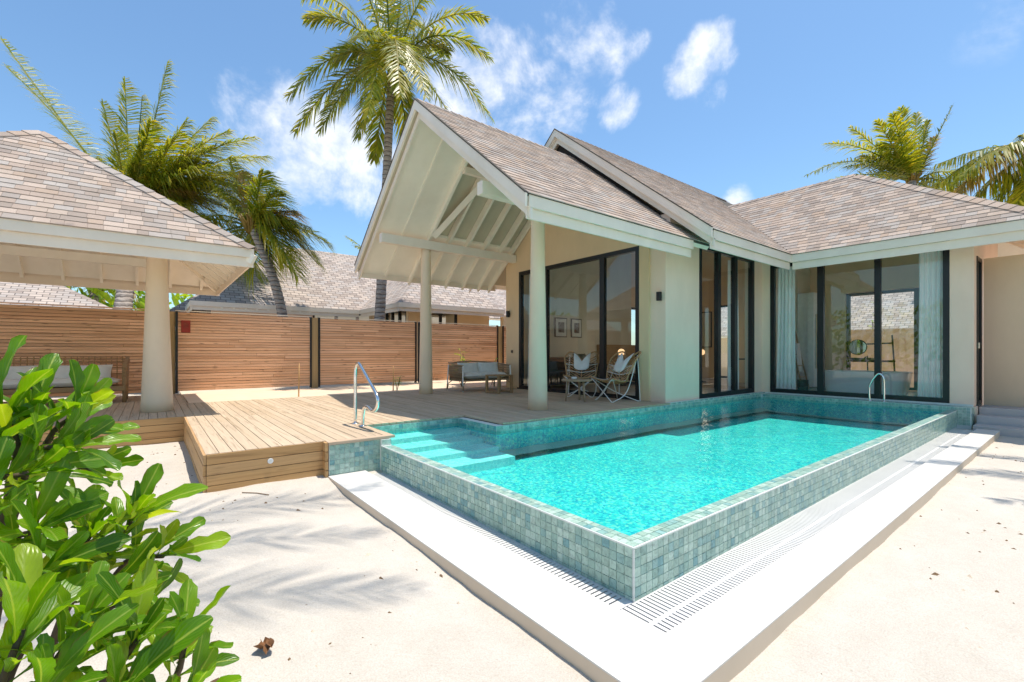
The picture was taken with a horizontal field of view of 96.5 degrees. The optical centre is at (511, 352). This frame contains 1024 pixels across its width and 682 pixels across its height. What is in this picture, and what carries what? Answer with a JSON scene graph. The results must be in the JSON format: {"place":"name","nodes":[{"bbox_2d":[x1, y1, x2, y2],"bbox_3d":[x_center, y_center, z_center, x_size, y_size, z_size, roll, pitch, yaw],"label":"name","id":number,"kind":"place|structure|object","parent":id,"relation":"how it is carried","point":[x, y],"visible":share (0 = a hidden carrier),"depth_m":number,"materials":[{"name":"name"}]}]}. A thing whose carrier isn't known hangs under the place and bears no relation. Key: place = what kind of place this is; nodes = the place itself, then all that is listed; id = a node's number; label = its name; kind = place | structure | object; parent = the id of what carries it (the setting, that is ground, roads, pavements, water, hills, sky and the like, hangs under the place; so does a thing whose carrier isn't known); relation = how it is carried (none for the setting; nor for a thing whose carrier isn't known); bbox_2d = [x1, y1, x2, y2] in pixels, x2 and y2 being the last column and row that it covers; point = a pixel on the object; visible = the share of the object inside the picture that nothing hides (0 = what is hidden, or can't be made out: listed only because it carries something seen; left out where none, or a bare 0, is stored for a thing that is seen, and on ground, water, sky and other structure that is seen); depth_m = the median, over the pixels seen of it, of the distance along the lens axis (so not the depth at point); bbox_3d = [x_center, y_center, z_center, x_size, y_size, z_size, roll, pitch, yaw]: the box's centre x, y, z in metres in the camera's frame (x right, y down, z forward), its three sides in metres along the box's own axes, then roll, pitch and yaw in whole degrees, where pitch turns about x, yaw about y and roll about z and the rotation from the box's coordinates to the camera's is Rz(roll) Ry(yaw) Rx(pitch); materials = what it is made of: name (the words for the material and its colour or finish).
{"place":"outdoors","nodes":[
{"label":"outdoors","id":0,"kind":"place"},
{"bbox_2d":[0,391,1023,681],"bbox_3d":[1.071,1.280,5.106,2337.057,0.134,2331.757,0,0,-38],"label":"sand ground","id":1,"kind":"structure","parent":0,"point":[886,611],"depth_m":2.39,"materials":[{"name":"beige sand"}]},
{"bbox_2d":[0,282,111,396],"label":"bungalow","id":2,"kind":"object","parent":1,"relation":"on","point":[10,292],"visible":0.16,"depth_m":13.10,"materials":[{"name":"grey tile"}]},
{"bbox_2d":[0,335,241,681],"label":"broad leaf bush","id":3,"kind":"object","parent":1,"relation":"on","point":[39,593],"visible":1,"depth_m":1.27,"materials":[{"name":"green plant"}]},
{"bbox_2d":[68,286,181,309],"bbox_3d":[-16.989,-2.119,19.346,9.013,7.224,5.922,0,0,26],"label":"coconut palm","id":4,"kind":"object","parent":1,"relation":"on","point":[96,298],"visible":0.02,"depth_m":19.54,"materials":[{"name":"green plant"}]},
{"bbox_2d":[66,286,193,310],"bbox_3d":[-21.482,-0.508,16.832,19.882,5.752,4.077,0,0,-38],"label":"greenery","id":5,"kind":"object","parent":1,"relation":"on","point":[110,299],"visible":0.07,"depth_m":19.71,"materials":[{"name":"green plant"}]},
{"bbox_2d":[0,37,306,396],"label":"coconut palm","id":6,"kind":"object","parent":1,"relation":"on","point":[176,179],"visible":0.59,"depth_m":15.12,"materials":[{"name":"green plant"}]},
{"bbox_2d":[253,637,273,653],"bbox_3d":[-1.023,1.205,1.879,0.074,0.046,0.100,0,0,-38],"label":"dry leaf","id":7,"kind":"object","parent":1,"relation":"on","point":[266,644],"visible":1,"depth_m":1.87,"materials":[{"name":"brown plant"}]},
{"bbox_2d":[195,157,337,316],"bbox_3d":[-8.449,-3.133,14.647,5.722,6.621,2.886,0,0,12],"label":"coconut palm","id":8,"kind":"object","parent":1,"relation":"on","point":[262,224],"visible":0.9,"depth_m":14.26,"materials":[{"name":"green plant"}]},
{"bbox_2d":[3,386,669,492],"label":"timber deck","id":9,"kind":"structure","parent":1,"relation":"on","point":[235,444],"depth_m":6.27,"materials":[{"name":"brown wood"}]},
{"bbox_2d":[0,356,129,401],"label":"wooden garden sofa","id":10,"kind":"object","parent":9,"relation":"on","point":[63,385],"visible":0.47,"depth_m":8.14,"materials":[{"name":"brown wood"}]},
{"bbox_2d":[5,365,37,378],"bbox_3d":[-8.536,0.411,7.691,0.900,0.400,0.164,0,-14,-38],"label":"back cushion","id":11,"kind":"object","parent":10,"relation":"on","point":[12,373],"visible":0.25,"depth_m":7.74,"materials":[{"name":"white fabric"}]},
{"bbox_2d":[54,364,112,377],"bbox_3d":[-7.814,0.411,8.260,0.900,0.400,0.164,0,-14,-38],"label":"back cushion","id":12,"kind":"object","parent":10,"relation":"on","point":[62,371],"visible":0.31,"depth_m":8.24,"materials":[{"name":"white fabric"}]},
{"bbox_2d":[0,130,258,412],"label":"garden pavilion","id":13,"kind":"structure","parent":9,"relation":"on","point":[70,215],"depth_m":6.67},
{"bbox_2d":[351,362,379,426],"bbox_3d":[-1.773,0.508,5.534,0.104,0.788,0.815,0,0,-38],"label":"handrail","id":14,"kind":"object","parent":9,"relation":"on","point":[374,390],"visible":1,"depth_m":5.59,"materials":[{"name":"silver metal"}]},
{"bbox_2d":[446,361,510,391],"bbox_3d":[-0.796,0.546,11.147,1.432,0.709,0.774,0,0,-38],"label":"garden sofa","id":15,"kind":"object","parent":9,"relation":"on","point":[456,374],"visible":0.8,"depth_m":10.87,"materials":[{"name":"fabric"}]},
{"bbox_2d":[457,362,478,372],"bbox_3d":[-1.040,0.431,10.964,0.600,0.420,0.175,0,-16,-42],"label":"back cushion","id":16,"kind":"object","parent":15,"relation":"on","point":[470,367],"visible":0.48,"depth_m":10.91,"materials":[{"name":"grey fabric"}]},
{"bbox_2d":[477,362,497,370],"bbox_3d":[-0.585,0.431,11.322,0.600,0.420,0.175,0,-16,-34],"label":"back cushion","id":17,"kind":"object","parent":15,"relation":"on","point":[489,366],"visible":0.53,"depth_m":11.25,"materials":[{"name":"grey fabric"}]},
{"bbox_2d":[485,374,512,393],"bbox_3d":[-0.288,0.695,10.260,0.440,0.410,0.440,0,0,45],"label":"side table","id":18,"kind":"object","parent":9,"relation":"on","point":[499,390],"visible":0.98,"depth_m":10.23,"materials":[{"name":"brown wood"}]},
{"bbox_2d":[561,379,591,401],"bbox_3d":[1.207,0.698,8.523,0.570,0.407,0.570,0,0,-38],"label":"coffee table","id":19,"kind":"object","parent":9,"relation":"on","point":[583,381],"visible":0.96,"depth_m":8.48,"materials":[{"name":"brown wood"}]},
{"bbox_2d":[563,351,598,396],"bbox_3d":[1.451,0.458,9.590,0.764,0.989,0.743,0,0,14],"label":"butterfly chair","id":20,"kind":"object","parent":9,"relation":"on","point":[566,376],"visible":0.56,"depth_m":9.66,"materials":[{"name":"wicker"}]},
{"bbox_2d":[574,353,590,369],"bbox_3d":[1.486,0.180,9.732,0.362,0.371,0.268,0,0,14],"label":"head cushion","id":21,"kind":"object","parent":20,"relation":"hanging from","point":[579,364],"visible":1,"depth_m":9.67,"materials":[{"name":"white fabric"}]},
{"bbox_2d":[590,351,640,402],"bbox_3d":[1.980,0.458,8.653,0.743,0.989,0.764,0,0,-26],"label":"butterfly chair","id":22,"kind":"object","parent":9,"relation":"on","point":[611,380],"visible":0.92,"depth_m":8.53,"materials":[{"name":"wicker"}]},
{"bbox_2d":[614,353,633,371],"bbox_3d":[2.112,0.180,8.717,0.268,0.371,0.362,0,0,-26],"label":"head cushion","id":23,"kind":"object","parent":22,"relation":"hanging from","point":[620,365],"visible":1,"depth_m":8.65,"materials":[{"name":"white fabric"}]},
{"bbox_2d":[169,247,505,380],"bbox_3d":[-5.121,-1.515,19.641,15.550,5.630,10.200,0,0,-38],"label":"neighbour villa","id":24,"kind":"object","parent":1,"relation":"on","point":[339,289],"visible":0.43,"depth_m":16.51,"materials":[{"name":"grey tile"}]},
{"bbox_2d":[313,312,360,319],"bbox_3d":[-6.360,-0.760,17.456,2.400,1.520,0.100,0,0,-38],"label":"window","id":25,"kind":"structure","parent":24,"relation":"in","point":[335,317],"depth_m":17.23,"materials":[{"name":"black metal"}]},
{"bbox_2d":[385,311,405,321],"bbox_3d":[-4.052,-0.460,16.060,0.100,2.120,1.750,0,0,-38],"label":"window","id":26,"kind":"structure","parent":24,"relation":"in","point":[399,312],"depth_m":16.25,"materials":[{"name":"black glass"}]},
{"bbox_2d":[438,309,456,324],"bbox_3d":[-2.506,-0.460,16.036,1.300,2.120,0.100,0,0,-38],"label":"window","id":27,"kind":"structure","parent":24,"relation":"in","point":[440,314],"depth_m":16.00,"materials":[{"name":"black metal"}]},
{"bbox_2d":[179,380,507,402],"bbox_3d":[-2.313,1.206,13.464,11.980,0.588,3.980,0,0,-38],"label":"planting strip","id":28,"kind":"object","parent":1,"relation":"on","point":[200,396],"visible":0.18,"depth_m":11.07,"materials":[{"name":"beige sand"}]},
{"bbox_2d":[0,302,505,397],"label":"timber fence","id":29,"kind":"object","parent":28,"relation":"on","point":[217,351],"visible":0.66,"depth_m":10.96,"materials":[{"name":"brown wood"}]},
{"bbox_2d":[181,320,189,332],"bbox_3d":[-7.250,-0.585,10.156,0.170,0.270,0.008,0,0,-38],"label":"notice board","id":30,"kind":"object","parent":29,"relation":"attached to","point":[185,326],"visible":1,"depth_m":10.15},
{"bbox_2d":[298,363,299,396],"bbox_3d":[-4.428,0.570,9.495,0.032,0.700,0.028,0,0,-38],"label":"plant stake","id":31,"kind":"object","parent":28,"relation":"on","point":[298,379],"visible":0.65,"depth_m":9.49,"materials":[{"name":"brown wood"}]},
{"bbox_2d":[455,349,471,386],"bbox_3d":[-1.379,0.398,12.350,0.693,1.051,0.791,0,0,-38],"label":"young shrub","id":32,"kind":"object","parent":28,"relation":"on","point":[462,360],"visible":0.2,"depth_m":12.51,"materials":[{"name":"green plant"}]},
{"bbox_2d":[345,235,360,255],"bbox_3d":[-9.152,-3.542,30.206,5.907,9.830,2.251,0,0,4],"label":"coconut palm","id":33,"kind":"object","parent":1,"relation":"on","point":[359,246],"visible":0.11,"depth_m":30.12,"materials":[{"name":"green plant"}]},
{"bbox_2d":[282,0,495,320],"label":"coconut palm","id":34,"kind":"object","parent":1,"relation":"on","point":[391,54],"visible":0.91,"depth_m":14.15,"materials":[{"name":"green plant"}]},
{"bbox_2d":[0,446,1022,681],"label":"coral debris","id":35,"kind":"object","parent":1,"relation":"on","point":[441,575],"visible":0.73,"depth_m":3.08,"materials":[{"name":"beige stone"}]},
{"bbox_2d":[158,444,1023,677],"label":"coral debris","id":36,"kind":"object","parent":1,"relation":"on","point":[969,575],"visible":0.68,"depth_m":2.86,"materials":[{"name":"beige stone"}]},
{"bbox_2d":[328,391,973,607],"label":"swimming pool","id":37,"kind":"structure","parent":1,"relation":"in","point":[633,518],"depth_m":4.86,"materials":[{"name":"liquid"}]},
{"bbox_2d":[867,373,887,401],"bbox_3d":[7.038,0.658,8.811,0.104,0.550,0.324,0,0,-38],"label":"handrail","id":38,"kind":"object","parent":37,"relation":"on","point":[872,380],"visible":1,"depth_m":8.79,"materials":[{"name":"silver metal"}]},
{"bbox_2d":[328,428,999,681],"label":"overflow kerb","id":39,"kind":"structure","parent":1,"relation":"on","point":[729,615],"depth_m":2.55,"materials":[{"name":"paint"}]},
{"bbox_2d":[354,98,1023,424],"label":"pool villa","id":40,"kind":"object","parent":1,"relation":"on","point":[601,243],"visible":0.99,"depth_m":9.36,"materials":[{"name":"beige paint"}]},
{"bbox_2d":[527,274,529,385],"bbox_3d":[0.571,-0.550,11.400,0.088,2.900,0.510,0,0,-38],"label":"curtain","id":41,"kind":"object","parent":40,"relation":"hanging from","point":[529,323],"visible":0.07,"depth_m":11.54,"materials":[{"name":"white fabric"}]},
{"bbox_2d":[554,317,566,336],"bbox_3d":[1.370,-0.710,12.810,0.460,0.540,0.039,0,0,-38],"label":"framed print","id":42,"kind":"object","parent":40,"relation":"attached to","point":[560,327],"visible":1,"depth_m":12.78,"materials":[{"name":"paper"}]},
{"bbox_2d":[550,357,598,384],"bbox_3d":[1.579,0.460,12.302,1.900,0.680,0.980,0,0,-38],"label":"lounge sofa","id":43,"kind":"object","parent":40,"relation":"on","point":[557,369],"visible":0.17,"depth_m":12.14,"materials":[{"name":"grey fabric"}]},
{"bbox_2d":[573,354,588,368],"bbox_3d":[1.882,0.233,12.483,0.500,0.450,0.165,0,-20,-38],"label":"sofa cushion","id":44,"kind":"object","parent":43,"relation":"on","point":[581,356],"visible":0.23,"depth_m":12.46,"materials":[{"name":"fabric"}]},
{"bbox_2d":[571,319,581,337],"bbox_3d":[1.857,-0.710,13.194,0.420,0.540,0.039,0,0,-38],"label":"framed print","id":45,"kind":"object","parent":40,"relation":"attached to","point":[576,328],"visible":1,"depth_m":13.17,"materials":[{"name":"paper"}]},
{"bbox_2d":[519,246,638,398],"bbox_3d":[1.328,-0.563,10.107,0.100,2.935,3.610,0,0,-38],"label":"sliding door","id":46,"kind":"structure","parent":40,"relation":"in","point":[602,258],"depth_m":9.40,"materials":[{"name":"black metal"}]},
{"bbox_2d":[617,349,625,385],"bbox_3d":[3.020,0.395,12.622,0.260,1.010,0.260,0,0,-38],"label":"globe lamp","id":47,"kind":"object","parent":40,"relation":"on","point":[619,350],"visible":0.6,"depth_m":12.57,"materials":[{"name":"white metal"}]},
{"bbox_2d":[702,312,711,346],"bbox_3d":[7.061,-0.850,16.860,0.043,1.300,0.640,0,0,-38],"label":"framed art","id":48,"kind":"object","parent":40,"relation":"attached to","point":[706,329],"visible":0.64,"depth_m":16.73,"materials":[{"name":"paper"}]},
{"bbox_2d":[699,246,753,398],"bbox_3d":[4.577,-0.628,9.738,2.350,3.055,0.100,0,0,-38],"label":"window","id":49,"kind":"structure","parent":40,"relation":"in","point":[734,390],"depth_m":9.86,"materials":[{"name":"black metal"}]},
{"bbox_2d":[727,260,738,389],"bbox_3d":[5.076,-0.600,10.487,0.450,3.000,0.069,0,0,-38],"label":"curtain","id":50,"kind":"object","parent":40,"relation":"hanging from","point":[729,335],"visible":0.31,"depth_m":10.37,"materials":[{"name":"white fabric"}]},
{"bbox_2d":[776,267,795,388],"bbox_3d":[6.282,-0.560,10.482,0.070,2.880,0.420,0,0,-38],"label":"curtain","id":51,"kind":"object","parent":40,"relation":"hanging from","point":[786,368],"visible":0.91,"depth_m":10.47,"materials":[{"name":"white fabric"}]},
{"bbox_2d":[795,330,809,388],"bbox_3d":[7.191,0.125,11.477,0.440,1.559,0.379,0,0,-38],"label":"towel ladder","id":52,"kind":"object","parent":40,"relation":"on","point":[800,377],"visible":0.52,"depth_m":11.50,"materials":[{"name":"brown wood"}]},
{"bbox_2d":[795,343,802,371],"bbox_3d":[7.201,0.120,11.466,0.300,0.720,0.090,0,0,-38],"label":"towel","id":53,"kind":"object","parent":52,"relation":"hanging from","point":[798,353],"visible":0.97,"depth_m":11.44,"materials":[{"name":"white fabric"}]},
{"bbox_2d":[797,380,808,389],"bbox_3d":[6.684,0.760,10.505,0.230,0.280,0.227,0,0,-38],"label":"waste bin","id":54,"kind":"object","parent":40,"relation":"on","point":[802,384],"visible":0.7,"depth_m":10.42,"materials":[{"name":"plastic"}]},
{"bbox_2d":[797,292,816,386],"bbox_3d":[7.785,-0.335,11.976,0.450,2.430,0.390,0,0,-38],"label":"curtain","id":55,"kind":"object","parent":40,"relation":"attached to","point":[807,321],"visible":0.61,"depth_m":11.79,"materials":[{"name":"white fabric"}]},
{"bbox_2d":[770,240,949,402],"bbox_3d":[6.920,-0.560,9.380,0.100,2.920,3.010,0,0,-38],"label":"window","id":56,"kind":"structure","parent":40,"relation":"in","point":[877,394],"depth_m":9.00,"materials":[{"name":"black metal"}]},
{"bbox_2d":[825,356,912,394],"bbox_3d":[8.075,0.483,10.430,0.943,0.834,1.610,0,0,-38],"label":"bathtub","id":57,"kind":"object","parent":40,"relation":"on","point":[859,381],"visible":0.92,"depth_m":10.14,"materials":[{"name":"white ceramic"}]},
{"bbox_2d":[847,335,895,370],"bbox_3d":[8.727,0.240,11.103,0.250,1.322,0.984,0,0,-38],"label":"vanity stand","id":58,"kind":"object","parent":40,"relation":"on","point":[863,360],"visible":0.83,"depth_m":11.06,"materials":[{"name":"black metal"}]},
{"bbox_2d":[848,339,866,354],"bbox_3d":[8.498,-0.140,11.233,0.028,0.380,0.380,0,0,-38],"label":"round mirror","id":59,"kind":"object","parent":58,"relation":"attached to","point":[857,347],"visible":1,"depth_m":11.22,"materials":[{"name":"black mirror"}]},
{"bbox_2d":[847,288,918,390],"bbox_3d":[9.496,-0.320,11.039,0.080,2.440,2.340,0,0,-38],"label":"window","id":60,"kind":"structure","parent":40,"relation":"in","point":[916,290],"depth_m":10.87,"materials":[{"name":"black metal"}]},
{"bbox_2d":[917,251,942,397],"bbox_3d":[7.816,-0.560,8.533,0.070,2.880,0.380,0,0,-38],"label":"curtain","id":61,"kind":"object","parent":40,"relation":"hanging from","point":[930,363],"visible":0.91,"depth_m":8.53,"materials":[{"name":"white fabric"}]},
{"bbox_2d":[976,256,981,404],"bbox_3d":[8.408,-0.393,8.267,0.510,2.645,0.120,0,0,-38],"label":"side door","id":62,"kind":"structure","parent":40,"relation":"in","point":[978,260],"depth_m":8.35,"materials":[{"name":"black metal"}]},
{"bbox_2d":[721,291,913,378],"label":"cottage","id":63,"kind":"structure","parent":1,"relation":"on","point":[897,310],"depth_m":17.73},
{"bbox_2d":[851,328,913,390],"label":"courtyard wall","id":64,"kind":"structure","parent":1,"relation":"on","point":[903,339],"depth_m":13.69,"materials":[{"name":"beige paint"}]},
{"bbox_2d":[804,103,987,195],"bbox_3d":[17.103,-5.290,21.003,8.951,13.457,5.419,0,0,-31],"label":"coconut palm","id":65,"kind":"object","parent":1,"relation":"on","point":[897,160],"visible":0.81,"depth_m":21.07,"materials":[{"name":"green plant"}]},
{"bbox_2d":[927,133,1023,205],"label":"coconut palm","id":66,"kind":"object","parent":1,"relation":"on","point":[977,165],"visible":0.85,"depth_m":16.84,"materials":[{"name":"green plant"}]},
{"bbox_2d":[973,405,1023,437],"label":"entry steps","id":67,"kind":"structure","parent":1,"relation":"on","point":[1008,421],"depth_m":7.61,"materials":[{"name":"concrete"}]},
{"bbox_2d":[984,254,1023,406],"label":"garden wall","id":68,"kind":"structure","parent":1,"relation":"on","point":[1003,330],"depth_m":8.19,"materials":[{"name":"beige paint"}]},
{"bbox_2d":[0,0,1023,344],"label":"sky","id":69,"kind":"structure","parent":0,"point":[733,101],"materials":[{"name":"blue"}]},
{"bbox_2d":[597,344,634,381],"bbox_3d":[4.107,0.325,13.618,2.300,1.150,2.120,0,0,-38],"label":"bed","id":70,"kind":"object","parent":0,"point":[612,350],"visible":0.06,"depth_m":14.01,"materials":[{"name":"brown fabric"}]}
]}

